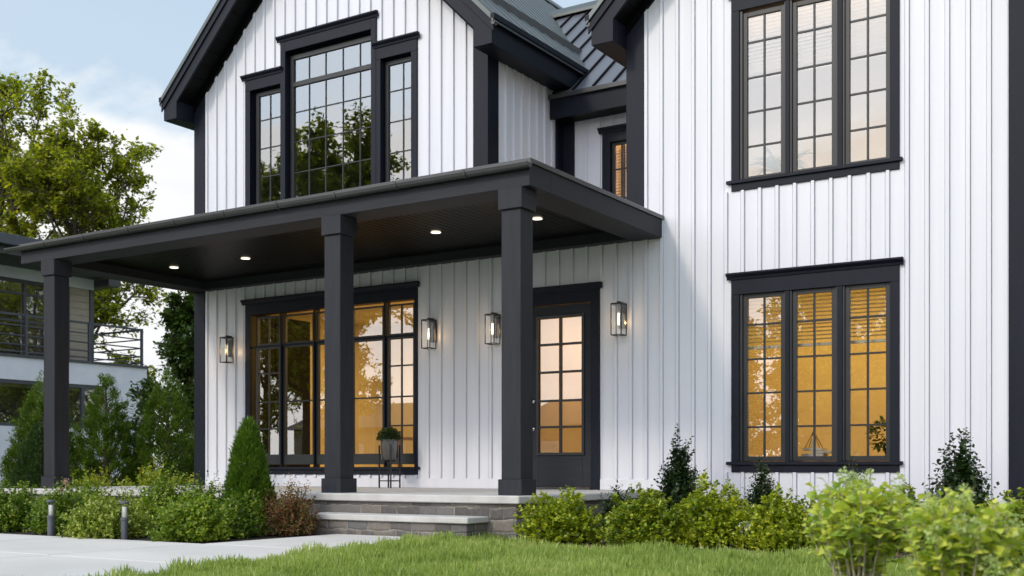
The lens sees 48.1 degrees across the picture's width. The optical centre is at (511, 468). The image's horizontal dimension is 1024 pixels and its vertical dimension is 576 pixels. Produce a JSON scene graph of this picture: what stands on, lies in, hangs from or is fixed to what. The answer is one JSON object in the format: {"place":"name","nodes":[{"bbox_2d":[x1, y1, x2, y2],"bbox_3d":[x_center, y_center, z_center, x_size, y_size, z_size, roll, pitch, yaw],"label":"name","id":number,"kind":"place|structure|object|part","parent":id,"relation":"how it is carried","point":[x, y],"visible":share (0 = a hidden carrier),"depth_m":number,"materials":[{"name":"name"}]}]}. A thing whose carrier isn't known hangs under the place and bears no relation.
{"place":"outdoors","nodes":[
{"label":"outdoors","id":0,"kind":"place"},
{"bbox_2d":[0,232,148,486],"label":"neighbour house","id":1,"kind":"structure","parent":0,"point":[21,288],"depth_m":30.08,"materials":[{"name":"grey paint"}]},
{"bbox_2d":[0,276,43,354],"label":"window","id":2,"kind":"structure","parent":1,"relation":"in","point":[24,283],"depth_m":29.07,"materials":[{"name":"black metal"}]},
{"bbox_2d":[0,379,107,428],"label":"window","id":3,"kind":"structure","parent":1,"relation":"in","point":[82,387],"depth_m":29.27,"materials":[{"name":"black metal"}]},
{"bbox_2d":[0,311,142,365],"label":"balcony railing","id":4,"kind":"object","parent":1,"relation":"on","point":[26,336],"visible":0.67,"depth_m":29.59,"materials":[{"name":"black metal"}]},
{"bbox_2d":[0,534,417,575],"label":"path","id":5,"kind":"structure","parent":0,"point":[30,555],"depth_m":9.21,"materials":[{"name":"concrete"}]},
{"bbox_2d":[0,0,593,468],"label":"sky","id":6,"kind":"structure","parent":0,"point":[122,56],"materials":[{"name":"blue"}]},
{"bbox_2d":[594,480,635,533],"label":"spiky plant","id":7,"kind":"object","parent":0,"point":[608,507],"visible":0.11,"depth_m":11.26,"materials":[{"name":"green plant"}]},
{"bbox_2d":[507,540,948,558],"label":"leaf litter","id":8,"kind":"object","parent":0,"point":[739,547],"visible":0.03,"depth_m":9.62,"materials":[{"name":"plant"}]},
{"bbox_2d":[738,521,750,548],"bbox_3d":[1.984,0.560,9.697,0.155,0.242,0.142,0,0,32],"label":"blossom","id":9,"kind":"object","parent":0,"point":[744,528],"visible":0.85,"depth_m":9.69,"materials":[{"name":"white plant"}]},
{"label":"ground","id":10,"kind":"structure","parent":0,"visible":0},
{"bbox_2d":[6,420,74,487],"bbox_3d":[-6.377,0.004,15.578,1.060,1.352,1.084,0,0,32],"label":"cone conifer","id":11,"kind":"object","parent":10,"relation":"on","point":[19,472],"visible":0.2,"depth_m":15.35,"materials":[{"name":"green plant"}]},
{"bbox_2d":[0,68,126,363],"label":"tall tree","id":12,"kind":"object","parent":10,"relation":"on","point":[11,90],"visible":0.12,"depth_m":37.70,"materials":[{"name":"green plant"}]},
{"bbox_2d":[0,95,167,389],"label":"tall tree","id":13,"kind":"object","parent":10,"relation":"on","point":[68,180],"visible":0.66,"depth_m":35.46,"materials":[{"name":"green plant"}]},
{"bbox_2d":[125,290,193,470],"bbox_3d":[-6.372,-1.688,23.271,2.871,4.743,2.921,0,0,-15],"label":"dark tree","id":14,"kind":"object","parent":10,"relation":"on","point":[178,338],"visible":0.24,"depth_m":22.87,"materials":[{"name":"green plant"}]},
{"bbox_2d":[0,529,322,543],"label":"planting bed","id":15,"kind":"object","parent":10,"relation":"on","point":[231,539],"visible":0.25,"depth_m":11.30,"materials":[{"name":"soil"}]},
{"bbox_2d":[0,479,43,532],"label":"shrub","id":16,"kind":"object","parent":15,"relation":"on","point":[13,518],"visible":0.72,"depth_m":12.33,"materials":[{"name":"green plant"}]},
{"bbox_2d":[46,500,55,535],"bbox_3d":[-4.607,0.497,11.455,0.084,0.365,0.084,0,0,32],"label":"bollard light","id":17,"kind":"object","parent":15,"relation":"on","point":[50,524],"visible":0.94,"depth_m":11.43,"materials":[{"name":"grey metal"}]},
{"bbox_2d":[19,477,95,534],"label":"shrub","id":18,"kind":"object","parent":15,"relation":"on","point":[38,521],"visible":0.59,"depth_m":11.85,"materials":[{"name":"green plant"}]},
{"bbox_2d":[45,462,132,509],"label":"shrub","id":19,"kind":"object","parent":15,"relation":"on","point":[89,488],"visible":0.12,"depth_m":12.79,"materials":[{"name":"green plant"}]},
{"bbox_2d":[56,487,160,538],"bbox_3d":[-3.981,0.444,11.263,1.021,0.511,0.973,0,0,-4],"label":"shrub","id":20,"kind":"object","parent":15,"relation":"on","point":[98,518],"visible":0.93,"depth_m":11.07,"materials":[{"name":"green plant"}]},
{"bbox_2d":[120,501,128,539],"bbox_3d":[-3.687,0.497,10.907,0.084,0.365,0.084,0,0,32],"label":"bollard light","id":21,"kind":"object","parent":15,"relation":"on","point":[124,519],"visible":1,"depth_m":10.88,"materials":[{"name":"grey metal"}]},
{"bbox_2d":[118,455,193,530],"bbox_3d":[-3.681,0.276,11.950,0.998,0.831,0.977,0,0,32],"label":"shrub","id":22,"kind":"object","parent":15,"relation":"on","point":[159,493],"visible":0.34,"depth_m":11.90,"materials":[{"name":"green plant"}]},
{"bbox_2d":[159,469,224,529],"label":"shrub","id":23,"kind":"object","parent":15,"relation":"on","point":[200,490],"visible":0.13,"depth_m":11.89,"materials":[{"name":"green plant"}]},
{"bbox_2d":[145,481,244,542],"bbox_3d":[-3.011,0.411,10.744,0.862,0.576,0.822,0,0,32],"label":"shrub","id":24,"kind":"object","parent":15,"relation":"on","point":[200,518],"visible":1,"depth_m":10.56,"materials":[{"name":"green plant"}]},
{"bbox_2d":[217,488,270,538],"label":"shrub","id":25,"kind":"object","parent":15,"relation":"on","point":[247,518],"visible":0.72,"depth_m":11.21,"materials":[{"name":"green plant"}]},
{"bbox_2d":[218,415,278,531],"bbox_3d":[-2.735,0.066,11.853,0.716,1.246,0.672,0,0,32],"label":"cone conifer","id":26,"kind":"object","parent":15,"relation":"on","point":[248,450],"visible":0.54,"depth_m":11.72,"materials":[{"name":"green plant"}]},
{"bbox_2d":[258,477,321,535],"bbox_3d":[-2.206,0.361,11.611,0.749,0.650,0.705,0,0,32],"label":"barberry","id":27,"kind":"object","parent":15,"relation":"on","point":[288,518],"visible":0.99,"depth_m":11.50,"materials":[{"name":"brown plant"}]},
{"bbox_2d":[0,485,661,539],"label":"porch deck","id":28,"kind":"structure","parent":10,"relation":"on","point":[499,511],"depth_m":11.81,"materials":[{"name":"stone"}]},
{"bbox_2d":[376,427,402,487],"bbox_3d":[-1.645,-0.152,15.442,0.368,0.833,0.372,0,0,32],"label":"planter","id":29,"kind":"object","parent":28,"relation":"on","point":[389,448],"visible":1,"depth_m":15.36,"materials":[{"name":"metal"}]},
{"bbox_2d":[309,512,488,539],"bbox_3d":[-1.183,0.588,11.506,2.045,0.244,0.367,0,0,32],"label":"porch step","id":30,"kind":"object","parent":10,"relation":"on","point":[377,524],"visible":0.65,"depth_m":11.31,"materials":[{"name":"stone"}]},
{"bbox_2d":[3,0,1023,522],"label":"house","id":31,"kind":"structure","parent":10,"relation":"on","point":[851,282],"depth_m":13.84,"materials":[{"name":"white"}]},
{"bbox_2d":[220,335,233,362],"bbox_3d":[-4.322,-1.810,17.432,0.146,0.413,0.197,0,0,32],"label":"wall lantern","id":32,"kind":"object","parent":31,"relation":"attached to","point":[230,342],"depth_m":17.43,"materials":[{"name":"black metal"}]},
{"bbox_2d":[256,315,309,466],"bbox_3d":[-3.970,-1.100,18.585,0.370,2.700,1.680,0,0,32],"label":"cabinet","id":33,"kind":"object","parent":31,"relation":"in","point":[298,389],"visible":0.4,"depth_m":18.78,"materials":[{"name":"black wood"}]},
{"bbox_3d":[-4.044,-1.125,18.140,0.018,2.550,0.810,0,0,32],"label":"cabinet door","id":34,"kind":"part","parent":33,"relation":"part of","materials":[{"name":"wood"}]},
{"bbox_3d":[-3.599,-1.125,18.841,0.018,2.550,0.810,0,0,32],"label":"cabinet door","id":35,"kind":"part","parent":33,"relation":"part of","materials":[{"name":"wood"}]},
{"bbox_2d":[240,281,419,474],"bbox_3d":[-2.647,-1.225,16.499,3.350,2.630,0.184,0,0,32],"label":"window","id":36,"kind":"structure","parent":31,"relation":"in","point":[385,294],"depth_m":16.61,"materials":[{"name":"black glass"}]},
{"bbox_2d":[240,10,419,205],"bbox_3d":[-2.643,-4.698,16.505,3.355,3.335,0.208,0,0,32],"label":"window","id":37,"kind":"structure","parent":31,"relation":"in","point":[401,49],"depth_m":16.53,"materials":[{"name":"black glass"}]},
{"bbox_2d":[397,437,412,466],"bbox_3d":[-0.906,-0.125,18.345,2.000,0.750,0.800,0,0,32],"label":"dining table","id":38,"kind":"object","parent":31,"relation":"in","point":[408,438],"visible":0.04,"depth_m":18.43,"materials":[{"name":"brown wood"}]},
{"bbox_2d":[421,318,436,348],"bbox_3d":[-1.102,-1.810,15.388,0.146,0.413,0.197,0,0,32],"label":"wall lantern","id":39,"kind":"object","parent":31,"relation":"attached to","point":[432,331],"depth_m":15.39,"materials":[{"name":"black metal"}]},
{"bbox_2d":[485,312,499,344],"bbox_3d":[-0.239,-1.810,14.839,0.146,0.413,0.197,0,0,32],"label":"wall lantern","id":40,"kind":"object","parent":31,"relation":"attached to","point":[494,326],"depth_m":14.83,"materials":[{"name":"black metal"}]},
{"bbox_2d":[533,281,602,489],"bbox_3d":[0.616,-1.011,14.426,1.222,2.553,0.184,0,0,32],"label":"door","id":41,"kind":"structure","parent":31,"relation":"in","point":[580,470],"depth_m":14.29,"materials":[{"name":"grey wood"}]},
{"bbox_2d":[597,123,625,198],"bbox_3d":[1.727,-3.995,16.014,1.095,1.630,0.224,0,0,32],"label":"window","id":42,"kind":"structure","parent":31,"relation":"in","point":[613,136],"depth_m":16.18,"materials":[{"name":"black glass"}]},
{"bbox_2d":[610,301,626,335],"bbox_3d":[1.301,-1.810,13.861,0.146,0.413,0.197,0,0,32],"label":"wall lantern","id":43,"kind":"object","parent":31,"relation":"attached to","point":[621,310],"depth_m":13.86,"materials":[{"name":"black metal"}]},
{"bbox_2d":[750,143,812,174],"bbox_3d":[3.180,-3.385,13.455,0.805,0.870,0.729,0,0,32],"label":"potted palm","id":44,"kind":"object","parent":31,"relation":"in","point":[774,164],"visible":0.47,"depth_m":13.39,"materials":[{"name":"white plant"}]},
{"bbox_2d":[725,256,903,471],"bbox_3d":[3.347,-1.096,12.728,1.987,2.279,0.244,0,0,32],"label":"window","id":45,"kind":"structure","parent":31,"relation":"in","point":[841,278],"depth_m":12.70,"materials":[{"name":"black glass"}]},
{"bbox_2d":[726,0,902,191],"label":"window","id":46,"kind":"structure","parent":31,"relation":"in","point":[741,10],"depth_m":12.79,"materials":[{"name":"black glass"}]},
{"bbox_2d":[801,448,831,455],"bbox_3d":[3.476,-0.166,12.967,0.355,0.131,0.180,0,0,32],"label":"book stack","id":47,"kind":"object","parent":31,"relation":"on","point":[821,451],"visible":0.49,"depth_m":12.92,"materials":[{"name":"white paper"}]},
{"bbox_2d":[805,433,822,447],"bbox_3d":[3.426,-0.327,13.005,0.167,0.191,0.137,0,0,32],"label":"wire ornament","id":48,"kind":"object","parent":47,"relation":"on","point":[812,442],"visible":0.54,"depth_m":12.99,"materials":[{"name":"black metal"}]},
{"bbox_2d":[865,415,885,455],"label":"house plant","id":49,"kind":"object","parent":31,"relation":"on","point":[877,446],"visible":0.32,"depth_m":12.76,"materials":[{"name":"green plant"}]},
{"bbox_2d":[79,529,1023,575],"bbox_3d":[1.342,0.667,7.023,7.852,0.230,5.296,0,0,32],"label":"lawn grass","id":50,"kind":"structure","parent":10,"relation":"on","point":[448,554],"depth_m":7.76,"materials":[{"name":"green plant"}]},
{"bbox_2d":[511,485,605,544],"bbox_3d":[0.476,0.423,10.370,0.919,0.551,0.877,0,0,32],"label":"bush","id":51,"kind":"object","parent":50,"relation":"on","point":[560,520],"visible":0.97,"depth_m":10.23,"materials":[{"name":"green plant"}]},
{"bbox_2d":[599,482,691,547],"bbox_3d":[1.197,0.410,9.998,0.776,0.583,0.882,0,0,32],"label":"bush","id":52,"kind":"object","parent":50,"relation":"on","point":[645,517],"visible":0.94,"depth_m":9.84,"materials":[{"name":"green plant"}]},
{"bbox_2d":[653,424,708,513],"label":"evergreen shrub","id":53,"kind":"object","parent":50,"relation":"on","point":[679,480],"visible":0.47,"depth_m":12.53,"materials":[{"name":"green plant"}]},
{"bbox_2d":[671,468,756,548],"bbox_3d":[1.788,0.351,9.978,0.918,0.707,0.917,0,0,-7],"label":"bush","id":54,"kind":"object","parent":50,"relation":"on","point":[710,519],"visible":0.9,"depth_m":9.79,"materials":[{"name":"green plant"}]},
{"bbox_2d":[741,456,782,522],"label":"evergreen shrub","id":55,"kind":"object","parent":50,"relation":"on","point":[762,487],"visible":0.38,"depth_m":12.21,"materials":[{"name":"green plant"}]},
{"bbox_2d":[736,482,823,551],"bbox_3d":[2.249,0.404,9.591,0.787,0.590,0.831,0,0,32],"label":"bush","id":56,"kind":"object","parent":50,"relation":"on","point":[777,525],"visible":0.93,"depth_m":9.45,"materials":[{"name":"green plant"}]},
{"bbox_2d":[835,451,869,511],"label":"evergreen shrub","id":57,"kind":"object","parent":50,"relation":"on","point":[856,471],"visible":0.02,"depth_m":11.71,"materials":[{"name":"green plant"}]},
{"bbox_2d":[879,482,936,550],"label":"bush","id":58,"kind":"object","parent":50,"relation":"on","point":[910,494],"visible":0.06,"depth_m":9.36,"materials":[{"name":"green plant"}]},
{"bbox_2d":[922,427,1004,512],"bbox_3d":[4.343,0.162,10.944,0.902,1.113,0.803,0,0,32],"label":"evergreen shrub","id":59,"kind":"object","parent":50,"relation":"on","point":[965,472],"visible":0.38,"depth_m":10.88,"materials":[{"name":"green plant"}]},
{"bbox_2d":[975,487,1023,558],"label":"bush","id":60,"kind":"object","parent":50,"relation":"on","point":[1019,509],"visible":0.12,"depth_m":8.65,"materials":[{"name":"green plant"}]},
{"bbox_2d":[802,466,916,575],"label":"hydrangea","id":61,"kind":"object","parent":10,"relation":"on","point":[861,535],"visible":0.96,"depth_m":5.01,"materials":[{"name":"green plant"}]},
{"bbox_2d":[893,483,1023,575],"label":"hydrangea","id":62,"kind":"object","parent":10,"relation":"on","point":[963,531],"visible":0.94,"depth_m":4.19,"materials":[{"name":"green plant"}]},
{"bbox_2d":[977,553,1023,575],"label":"hydrangea","id":63,"kind":"object","parent":10,"relation":"on","point":[994,569],"visible":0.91,"depth_m":4.11,"materials":[{"name":"green plant"}]},
{"label":"planting bed","id":64,"kind":"structure","parent":10,"relation":"on","visible":0},
{"bbox_2d":[0,370,81,487],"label":"hedge evergreen","id":65,"kind":"object","parent":64,"relation":"on","point":[33,401],"visible":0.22,"depth_m":19.10,"materials":[{"name":"green plant"}]},
{"bbox_2d":[69,469,87,486],"bbox_3d":[-6.425,0.334,16.651,0.595,0.744,0.596,0,0,32],"label":"spirea","id":66,"kind":"object","parent":64,"relation":"on","point":[72,475],"visible":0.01,"depth_m":16.70,"materials":[{"name":"green plant"}]},
{"bbox_2d":[76,468,106,486],"bbox_3d":[-6.176,0.344,16.843,0.535,0.706,0.578,0,0,-23],"label":"spirea","id":67,"kind":"object","parent":64,"relation":"on","point":[95,479],"visible":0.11,"depth_m":16.86,"materials":[{"name":"green plant"}]},
{"bbox_2d":[94,466,119,486],"bbox_3d":[-6.178,0.339,17.292,0.585,0.761,0.582,0,0,32],"label":"spirea","id":68,"kind":"object","parent":64,"relation":"on","point":[108,482],"visible":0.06,"depth_m":17.26,"materials":[{"name":"green plant"}]},
{"bbox_2d":[69,372,146,485],"bbox_3d":[-6.862,-0.467,19.307,1.634,2.317,1.683,0,0,32],"label":"hedge evergreen","id":69,"kind":"object","parent":64,"relation":"on","point":[107,451],"visible":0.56,"depth_m":19.09,"materials":[{"name":"green plant"}]},
{"bbox_2d":[113,476,134,485],"bbox_3d":[-5.916,0.411,17.459,0.571,0.597,0.563,0,0,32],"label":"spirea","id":70,"kind":"object","parent":64,"relation":"on","point":[126,483],"visible":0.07,"depth_m":17.43,"materials":[{"name":"green plant"}]},
{"bbox_2d":[136,462,157,485],"bbox_3d":[-5.639,0.304,17.686,0.557,0.813,0.644,0,0,32],"label":"spirea","id":71,"kind":"object","parent":64,"relation":"on","point":[146,479],"visible":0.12,"depth_m":17.70,"materials":[{"name":"green plant"}]},
{"bbox_2d":[117,367,193,485],"bbox_3d":[-5.877,-0.526,19.489,1.584,2.430,1.516,0,0,32],"label":"hedge evergreen","id":72,"kind":"object","parent":64,"relation":"on","point":[144,455],"visible":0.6,"depth_m":19.22,"materials":[{"name":"green plant"}]},
{"bbox_2d":[146,456,168,485],"bbox_3d":[-5.618,0.253,18.107,0.554,0.907,0.560,0,0,32],"label":"spirea","id":73,"kind":"object","parent":64,"relation":"on","point":[155,474],"visible":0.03,"depth_m":18.07,"materials":[{"name":"green plant"}]},
{"bbox_2d":[163,471,185,485],"bbox_3d":[-5.325,0.374,18.309,0.529,0.678,0.541,0,0,-18],"label":"spirea","id":74,"kind":"object","parent":64,"relation":"on","point":[174,477],"visible":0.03,"depth_m":18.30,"materials":[{"name":"green plant"}]},
{"bbox_2d":[186,472,193,484],"bbox_3d":[-5.107,0.383,18.532,0.553,0.645,0.522,0,0,13],"label":"spirea","id":75,"kind":"object","parent":64,"relation":"on","point":[192,480],"visible":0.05,"depth_m":18.42,"materials":[{"name":"green plant"}]}
]}

